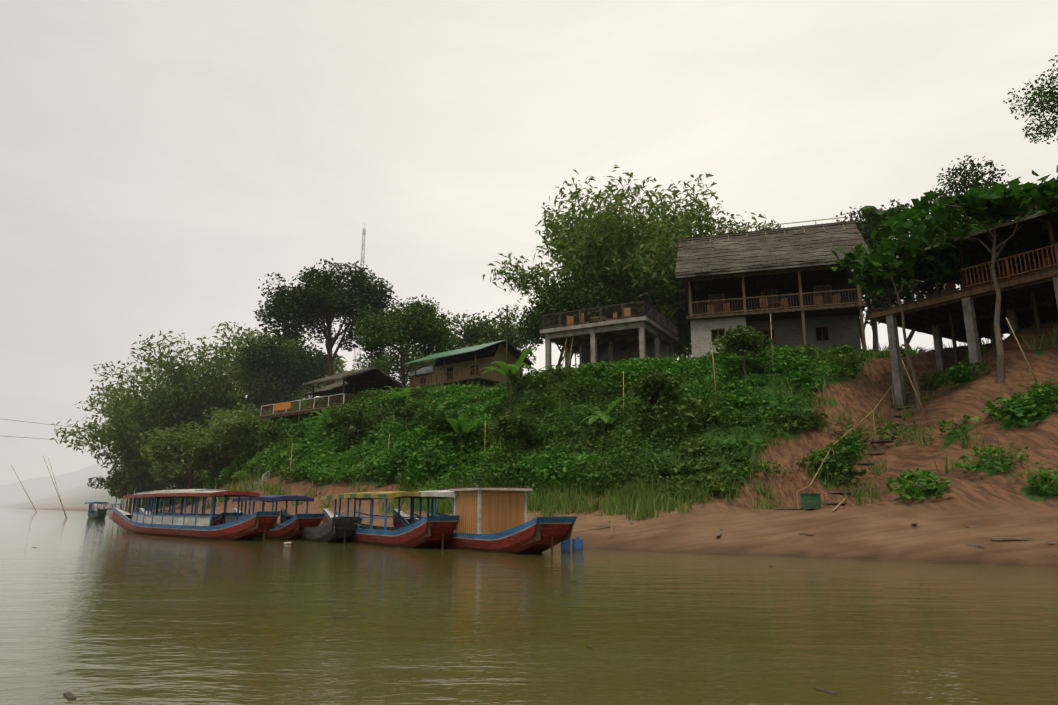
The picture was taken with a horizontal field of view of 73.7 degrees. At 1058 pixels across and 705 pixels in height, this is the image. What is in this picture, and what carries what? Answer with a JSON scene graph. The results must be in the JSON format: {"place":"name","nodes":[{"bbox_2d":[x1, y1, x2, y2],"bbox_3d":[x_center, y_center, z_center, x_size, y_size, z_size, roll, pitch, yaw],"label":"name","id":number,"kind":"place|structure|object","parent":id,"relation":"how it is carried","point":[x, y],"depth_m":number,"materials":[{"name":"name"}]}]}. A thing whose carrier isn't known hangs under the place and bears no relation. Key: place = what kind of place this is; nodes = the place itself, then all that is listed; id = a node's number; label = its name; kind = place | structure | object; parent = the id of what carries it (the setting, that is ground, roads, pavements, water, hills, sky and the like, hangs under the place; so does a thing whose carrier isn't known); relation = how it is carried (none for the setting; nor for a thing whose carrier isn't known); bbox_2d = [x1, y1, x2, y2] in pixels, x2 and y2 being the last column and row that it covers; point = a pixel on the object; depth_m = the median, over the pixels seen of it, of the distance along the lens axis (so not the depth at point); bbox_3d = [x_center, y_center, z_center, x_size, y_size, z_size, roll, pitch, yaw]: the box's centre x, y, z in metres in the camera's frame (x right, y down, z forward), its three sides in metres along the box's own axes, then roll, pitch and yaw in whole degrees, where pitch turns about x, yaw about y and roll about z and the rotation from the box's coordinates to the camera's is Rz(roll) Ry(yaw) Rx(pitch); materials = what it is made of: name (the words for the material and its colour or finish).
{"place":"outdoors","nodes":[
{"label":"outdoors","id":0,"kind":"place"},
{"bbox_2d":[5,419,86,428],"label":"wire","id":1,"kind":"object","parent":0,"point":[39,423],"depth_m":256.02,"materials":[{"name":"grey metal"}]},
{"bbox_2d":[6,436,91,441],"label":"wire","id":2,"kind":"object","parent":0,"point":[37,438],"depth_m":259.75,"materials":[{"name":"grey metal"}]},
{"bbox_2d":[0,508,1057,704],"bbox_3d":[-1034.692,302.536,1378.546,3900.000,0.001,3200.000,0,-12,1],"label":"river water","id":3,"kind":"structure","parent":0,"point":[106,610],"depth_m":8.50,"materials":[{"name":"brown liquid"}]},
{"bbox_2d":[11,465,36,511],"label":"mooring pole","id":4,"kind":"object","parent":3,"relation":"in","point":[24,489],"depth_m":179.53,"materials":[{"name":"brown wood"}]},
{"bbox_2d":[43,456,66,517],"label":"mooring pole","id":5,"kind":"object","parent":3,"relation":"in","point":[55,488],"depth_m":84.99,"materials":[{"name":"brown wood"}]},
{"bbox_2d":[84,501,108,518],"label":"green boat","id":6,"kind":"object","parent":3,"relation":"on","point":[97,514],"depth_m":84.93,"materials":[{"name":"paint"}]},
{"bbox_2d":[112,491,280,541],"bbox_3d":[-17.996,8.428,35.983,20.550,2.590,2.206,-12,-17,43],"label":"long boat","id":7,"kind":"object","parent":3,"relation":"on","point":[241,527],"depth_m":32.62,"materials":[{"name":"red paint"}]},
{"bbox_2d":[136,489,243,525],"bbox_3d":[-19.244,8.989,39.016,13.550,2.790,2.006,-12,-17,43],"label":"canopy","id":8,"kind":"object","parent":7,"relation":"on","point":[218,519],"depth_m":37.52,"materials":[{"name":"white metal"}]},
{"bbox_2d":[232,495,323,539],"bbox_3d":[-12.810,8.219,34.555,1.906,2.390,12.050,9,-15,-35],"label":"navy boat","id":9,"kind":"object","parent":3,"relation":"on","point":[292,527],"depth_m":30.93,"materials":[{"name":"red paint"}]},
{"bbox_2d":[280,508,362,542],"bbox_3d":[-9.917,7.963,31.907,1.600,1.760,10.550,8,-15,-32],"label":"grey boat","id":10,"kind":"object","parent":3,"relation":"on","point":[337,529],"depth_m":28.01,"materials":[{"name":"paint"}]},
{"bbox_2d":[321,491,459,549],"bbox_3d":[-6.320,6.933,28.807,2.006,2.450,13.050,8,-15,-33],"label":"yellow boat","id":11,"kind":"object","parent":3,"relation":"on","point":[427,531],"depth_m":25.68,"materials":[{"name":"red paint"}]},
{"bbox_2d":[32,547,837,699],"bbox_3d":[-7.585,4.680,14.880,26.035,0.012,14.728,-5,-13,23],"label":"floating debris","id":12,"kind":"object","parent":3,"relation":"on","point":[69,695],"depth_m":5.43,"materials":[{"name":"plastic"}]},
{"bbox_2d":[393,487,576,554],"bbox_3d":[-2.477,6.207,25.530,2.060,2.470,12.050,8,-15,-33],"label":"cabin boat","id":13,"kind":"object","parent":3,"relation":"on","point":[492,519],"depth_m":23.00,"materials":[{"name":"red paint"}]},
{"bbox_2d":[572,520,610,531],"bbox_3d":[1.609,5.715,23.198,0.024,0.389,4.226,-9,-15,36],"label":"rope","id":14,"kind":"object","parent":13,"relation":"attached to","point":[593,528],"depth_m":23.86,"materials":[{"name":"beige fabric"}]},
{"bbox_2d":[561,539,570,552],"bbox_3d":[1.148,6.028,22.111,0.300,0.460,0.200,0,-12,1],"label":"blue can","id":15,"kind":"object","parent":3,"relation":"on","point":[565,546],"depth_m":22.00,"materials":[{"name":"blue plastic"}]},
{"bbox_2d":[572,537,583,551],"bbox_3d":[1.551,6.091,22.400,0.300,0.460,0.200,4,-13,-16],"label":"blue can","id":16,"kind":"object","parent":3,"relation":"on","point":[577,544],"depth_m":22.31,"materials":[{"name":"blue plastic"}]},
{"bbox_2d":[0,321,1057,567],"bbox_3d":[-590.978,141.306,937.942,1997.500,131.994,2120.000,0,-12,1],"label":"riverbank","id":17,"kind":"structure","parent":0,"point":[986,503],"depth_m":28.52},
{"bbox_2d":[74,393,168,509],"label":"bamboo tree","id":18,"kind":"object","parent":17,"relation":"on","point":[93,402],"depth_m":101.20,"materials":[{"name":"green plant"}]},
{"bbox_2d":[50,377,206,512],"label":"bamboo tree","id":19,"kind":"object","parent":17,"relation":"on","point":[130,450],"depth_m":87.66,"materials":[{"name":"green plant"}]},
{"bbox_2d":[87,467,171,501],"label":"understory shrub","id":20,"kind":"object","parent":17,"relation":"on","point":[110,481],"depth_m":88.21,"materials":[{"name":"green plant"}]},
{"bbox_2d":[148,459,207,487],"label":"understory shrub","id":21,"kind":"object","parent":17,"relation":"on","point":[166,474],"depth_m":82.83,"materials":[{"name":"green plant"}]},
{"bbox_2d":[136,421,238,504],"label":"tree","id":22,"kind":"object","parent":17,"relation":"on","point":[194,449],"depth_m":71.99,"materials":[{"name":"green plant"}]},
{"bbox_2d":[91,331,301,489],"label":"bamboo tree","id":23,"kind":"object","parent":17,"relation":"on","point":[217,382],"depth_m":89.78,"materials":[{"name":"green plant"}]},
{"bbox_2d":[180,461,229,473],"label":"understory shrub","id":24,"kind":"object","parent":17,"relation":"on","point":[198,466],"depth_m":78.74,"materials":[{"name":"green plant"}]},
{"bbox_2d":[181,406,259,442],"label":"village tree","id":25,"kind":"object","parent":17,"relation":"on","point":[218,412],"depth_m":77.29,"materials":[{"name":"green plant"}]},
{"bbox_2d":[205,401,270,468],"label":"village tree","id":26,"kind":"object","parent":17,"relation":"on","point":[240,425],"depth_m":68.61,"materials":[{"name":"green plant"}]},
{"bbox_2d":[209,315,346,415],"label":"bamboo tree","id":27,"kind":"object","parent":17,"relation":"on","point":[250,335],"depth_m":99.81,"materials":[{"name":"green plant"}]},
{"bbox_2d":[255,417,305,448],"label":"tree","id":28,"kind":"object","parent":17,"relation":"on","point":[270,431],"depth_m":57.75,"materials":[{"name":"green plant"}]},
{"bbox_2d":[237,326,341,402],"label":"village tree","id":29,"kind":"object","parent":17,"relation":"on","point":[304,366],"depth_m":92.01,"materials":[{"name":"green plant"}]},
{"bbox_2d":[253,258,398,384],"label":"tree","id":30,"kind":"object","parent":17,"relation":"on","point":[320,301],"depth_m":79.84,"materials":[{"name":"green plant"}]},
{"bbox_2d":[248,367,403,489],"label":"terrace","id":31,"kind":"structure","parent":17,"relation":"on","point":[376,374],"depth_m":65.06,"materials":[{"name":"brown wood"}]},
{"bbox_2d":[306,408,346,434],"bbox_3d":[-15.898,6.099,55.776,3.786,3.202,3.568,0,-12,1],"label":"banana plant","id":32,"kind":"object","parent":17,"relation":"on","point":[323,418],"depth_m":55.50,"materials":[{"name":"green plant"}]},
{"bbox_2d":[300,351,355,398],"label":"tree","id":33,"kind":"object","parent":17,"relation":"on","point":[342,366],"depth_m":117.24,"materials":[{"name":"green plant"}]},
{"bbox_2d":[305,381,357,396],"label":"hut","id":34,"kind":"object","parent":17,"relation":"on","point":[322,391],"depth_m":71.61,"materials":[{"name":"grey metal"}]},
{"bbox_2d":[326,402,369,450],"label":"tree","id":35,"kind":"object","parent":17,"relation":"on","point":[344,414],"depth_m":52.11,"materials":[{"name":"green plant"}]},
{"bbox_2d":[353,223,365,369],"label":"radio tower","id":36,"kind":"structure","parent":17,"relation":"on","point":[363,232],"depth_m":439.19,"materials":[{"name":"metal"}]},
{"bbox_2d":[332,379,412,394],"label":"hut","id":37,"kind":"object","parent":17,"relation":"on","point":[354,387],"depth_m":67.77,"materials":[{"name":"brown wood"}]},
{"bbox_2d":[352,340,436,385],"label":"village tree","id":38,"kind":"object","parent":17,"relation":"on","point":[386,364],"depth_m":96.05,"materials":[{"name":"green plant"}]},
{"bbox_2d":[383,386,418,406],"bbox_3d":[-9.814,4.076,54.422,3.389,3.156,3.027,-7,-14,30],"label":"banana plant","id":39,"kind":"object","parent":17,"relation":"on","point":[401,397],"depth_m":54.32,"materials":[{"name":"green plant"}]},
{"bbox_2d":[352,294,458,384],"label":"tree","id":40,"kind":"object","parent":17,"relation":"on","point":[424,323],"depth_m":70.40,"materials":[{"name":"green plant"}]},
{"bbox_2d":[386,398,426,433],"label":"tree","id":41,"kind":"object","parent":17,"relation":"on","point":[404,413],"depth_m":48.88,"materials":[{"name":"green plant"}]},
{"bbox_2d":[407,366,433,386],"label":"hut","id":42,"kind":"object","parent":17,"relation":"on","point":[425,371],"depth_m":71.87,"materials":[{"name":"brown wood"}]},
{"bbox_2d":[413,404,468,439],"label":"tree","id":43,"kind":"object","parent":17,"relation":"on","point":[433,416],"depth_m":43.32,"materials":[{"name":"green plant"}]},
{"bbox_2d":[437,413,486,463],"bbox_3d":[-4.155,5.322,42.391,2.945,3.000,2.978,5,-13,-23],"label":"banana plant","id":44,"kind":"object","parent":17,"relation":"on","point":[459,426],"depth_m":42.22,"materials":[{"name":"green plant"}]},
{"bbox_2d":[405,340,532,388],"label":"hut","id":45,"kind":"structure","parent":17,"relation":"on","point":[459,365],"depth_m":61.80,"materials":[{"name":"brown wood"}]},
{"bbox_2d":[430,304,542,370],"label":"village tree","id":46,"kind":"object","parent":17,"relation":"on","point":[487,333],"depth_m":82.88,"materials":[{"name":"green plant"}]},
{"bbox_2d":[477,348,536,408],"bbox_3d":[-1.425,1.704,44.666,3.929,3.681,4.008,0,-12,1],"label":"banana plant","id":47,"kind":"object","parent":17,"relation":"on","point":[510,371],"depth_m":44.62,"materials":[{"name":"green plant"}]},
{"bbox_2d":[501,305,512,381],"bbox_3d":[-1.870,0.106,59.368,1.200,8.500,0.173,7,-14,-28],"label":"utility pole","id":48,"kind":"object","parent":17,"relation":"on","point":[506,309],"depth_m":59.65,"materials":[{"name":"grey concrete"}]},
{"bbox_2d":[399,310,505,381],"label":"wire","id":49,"kind":"object","parent":48,"relation":"attached to","point":[467,336],"depth_m":65.39,"materials":[{"name":"black metal"}]},
{"bbox_2d":[406,315,499,381],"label":"wire","id":50,"kind":"object","parent":48,"relation":"attached to","point":[464,340],"depth_m":66.91,"materials":[{"name":"black metal"}]},
{"bbox_2d":[485,407,543,448],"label":"tree","id":51,"kind":"object","parent":17,"relation":"on","point":[505,424],"depth_m":38.13,"materials":[{"name":"green plant"}]},
{"bbox_2d":[513,302,578,368],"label":"village tree","id":52,"kind":"object","parent":17,"relation":"on","point":[521,335],"depth_m":77.38,"materials":[{"name":"green plant"}]},
{"bbox_2d":[173,343,927,499],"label":"shrubs","id":53,"kind":"object","parent":17,"relation":"on","point":[661,417],"depth_m":36.04,"materials":[{"name":"green plant"}]},
{"bbox_2d":[516,273,621,358],"bbox_3d":[3.175,-1.381,53.142,8.402,9.730,10.184,0,-12,1],"label":"dark tree","id":54,"kind":"object","parent":17,"relation":"on","point":[566,301],"depth_m":51.98,"materials":[{"name":"green plant"}]},
{"bbox_2d":[136,313,1057,519],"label":"grass tufts","id":55,"kind":"object","parent":17,"relation":"on","point":[640,504],"depth_m":31.71,"materials":[{"name":"green plant"}]},
{"bbox_2d":[572,397,629,442],"bbox_3d":[4.124,3.686,37.193,3.138,2.521,2.577,5,-13,-20],"label":"banana plant","id":56,"kind":"object","parent":17,"relation":"on","point":[604,416],"depth_m":37.16,"materials":[{"name":"green plant"}]},
{"bbox_2d":[483,165,722,367],"bbox_3d":[6.269,-5.176,59.072,20.426,18.235,16.688,0,-12,1],"label":"bamboo tree","id":57,"kind":"object","parent":17,"relation":"on","point":[524,281],"depth_m":58.52,"materials":[{"name":"green plant"}]},
{"bbox_2d":[540,300,678,370],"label":"concrete terrace","id":58,"kind":"structure","parent":17,"relation":"on","point":[627,336],"depth_m":46.13,"materials":[{"name":"concrete"}]},
{"bbox_2d":[178,344,1057,500],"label":"bank vegetation","id":59,"kind":"object","parent":17,"relation":"on","point":[419,448],"depth_m":39.69,"materials":[{"name":"green plant"}]},
{"bbox_2d":[623,371,623,425],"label":"bamboo pole","id":60,"kind":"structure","parent":17,"relation":"on","point":[623,393],"depth_m":37.84,"materials":[{"name":"brown wood"}]},
{"bbox_2d":[533,172,724,347],"bbox_3d":[8.405,-4.709,54.904,16.238,15.602,16.086,0,-12,1],"label":"bamboo tree","id":61,"kind":"object","parent":17,"relation":"on","point":[652,288],"depth_m":53.90,"materials":[{"name":"green plant"}]},
{"bbox_2d":[628,366,684,427],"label":"tree","id":62,"kind":"object","parent":17,"relation":"on","point":[649,387],"depth_m":35.35,"materials":[{"name":"green plant"}]},
{"bbox_2d":[558,173,770,359],"bbox_3d":[11.695,-4.661,61.217,18.465,17.259,20.338,0,-12,1],"label":"bamboo tree","id":63,"kind":"object","parent":17,"relation":"on","point":[683,346],"depth_m":57.18,"materials":[{"name":"green plant"}]},
{"bbox_2d":[711,344,717,405],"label":"bamboo pole","id":64,"kind":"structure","parent":17,"relation":"on","point":[714,373],"depth_m":35.47,"materials":[{"name":"brown wood"}]},
{"bbox_2d":[674,214,781,295],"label":"tree","id":65,"kind":"object","parent":17,"relation":"on","point":[724,226],"depth_m":55.69,"materials":[{"name":"green plant"}]},
{"bbox_2d":[710,325,773,377],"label":"tree","id":66,"kind":"object","parent":17,"relation":"on","point":[737,340],"depth_m":37.03,"materials":[{"name":"green plant"}]},
{"bbox_2d":[770,314,773,374],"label":"bamboo pole","id":67,"kind":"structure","parent":17,"relation":"on","point":[771,343],"depth_m":37.31,"materials":[{"name":"brown wood"}]},
{"bbox_2d":[675,217,869,357],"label":"thatched house","id":68,"kind":"structure","parent":17,"relation":"on","point":[754,279],"depth_m":43.86,"materials":[{"name":"wood"}]},
{"bbox_2d":[799,493,820,508],"bbox_3d":[10.080,5.310,25.239,0.600,0.530,0.450,6,-14,-27],"label":"green crate","id":69,"kind":"object","parent":17,"relation":"on","point":[810,500],"depth_m":25.08,"materials":[{"name":"green plastic"}]},
{"bbox_2d":[595,504,1057,555],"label":"driftwood debris","id":70,"kind":"object","parent":17,"relation":"on","point":[977,545],"depth_m":20.32,"materials":[{"name":"brown wood"}]},
{"bbox_2d":[832,497,846,511],"bbox_3d":[11.078,5.390,25.107,0.070,0.529,2.012,-9,-15,36],"label":"wooden stick","id":71,"kind":"object","parent":17,"relation":"on","point":[839,504],"depth_m":24.95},
{"bbox_2d":[773,377,924,508],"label":"path steps","id":72,"kind":"structure","parent":17,"relation":"on","point":[897,407],"depth_m":31.42,"materials":[{"name":"brown wood"}]},
{"bbox_2d":[813,257,903,354],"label":"tree","id":73,"kind":"object","parent":17,"relation":"on","point":[841,275],"depth_m":46.81,"materials":[{"name":"green plant"}]},
{"bbox_2d":[836,199,918,348],"bbox_3d":[25.326,-4.684,52.505,10.387,13.181,11.280,-7,-14,29],"label":"tree","id":74,"kind":"object","parent":17,"relation":"on","point":[866,230],"depth_m":51.22,"materials":[{"name":"green plant"}]},
{"bbox_2d":[855,206,924,352],"bbox_3d":[26.194,-4.351,52.643,7.542,12.652,6.834,0,-12,1],"label":"coconut palm tree","id":75,"kind":"object","parent":17,"relation":"on","point":[867,209],"depth_m":51.45,"materials":[{"name":"green plant"}]},
{"bbox_2d":[829,239,960,411],"bbox_3d":[18.069,-1.289,33.784,6.006,8.622,5.409,3,-13,-15],"label":"teak tree","id":76,"kind":"object","parent":17,"relation":"on","point":[883,265],"depth_m":33.32,"materials":[{"name":"green plant"}]},
{"bbox_2d":[859,278,960,349],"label":"tree","id":77,"kind":"object","parent":17,"relation":"on","point":[912,332],"depth_m":44.39,"materials":[{"name":"green plant"}]},
{"bbox_2d":[902,360,927,419],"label":"bamboo pole","id":78,"kind":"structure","parent":17,"relation":"on","point":[915,391],"depth_m":31.15,"materials":[{"name":"brown wood"}]},
{"bbox_2d":[849,209,1057,406],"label":"stilt house","id":79,"kind":"structure","parent":17,"relation":"on","point":[1028,282],"depth_m":33.71,"materials":[{"name":"wood"}]},
{"bbox_2d":[870,165,1057,383],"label":"teak tree","id":80,"kind":"object","parent":17,"relation":"on","point":[986,207],"depth_m":29.98,"materials":[{"name":"green plant"}]},
{"bbox_2d":[898,155,1042,342],"bbox_3d":[31.328,-6.277,48.925,11.689,15.064,12.447,-10,-16,38],"label":"tree","id":81,"kind":"object","parent":17,"relation":"on","point":[964,180],"depth_m":47.68,"materials":[{"name":"green plant"}]},
{"bbox_2d":[991,537,1051,539],"bbox_3d":[13.210,4.947,18.732,1.600,0.050,0.140,-4,-13,17],"label":"plank","id":82,"kind":"object","parent":17,"relation":"on","point":[1002,538],"depth_m":18.75,"materials":[{"name":"wood"}]},
{"bbox_2d":[1006,317,1039,386],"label":"bamboo pole","id":83,"kind":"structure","parent":17,"relation":"on","point":[1022,352],"depth_m":27.61,"materials":[{"name":"brown wood"}]},
{"bbox_2d":[1003,55,1057,143],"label":"tall tree","id":84,"kind":"object","parent":17,"relation":"on","point":[1052,98],"depth_m":49.24,"materials":[{"name":"green plant"}]},
{"bbox_2d":[0,0,1057,484],"label":"sky","id":85,"kind":"structure","parent":0,"point":[160,160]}
]}

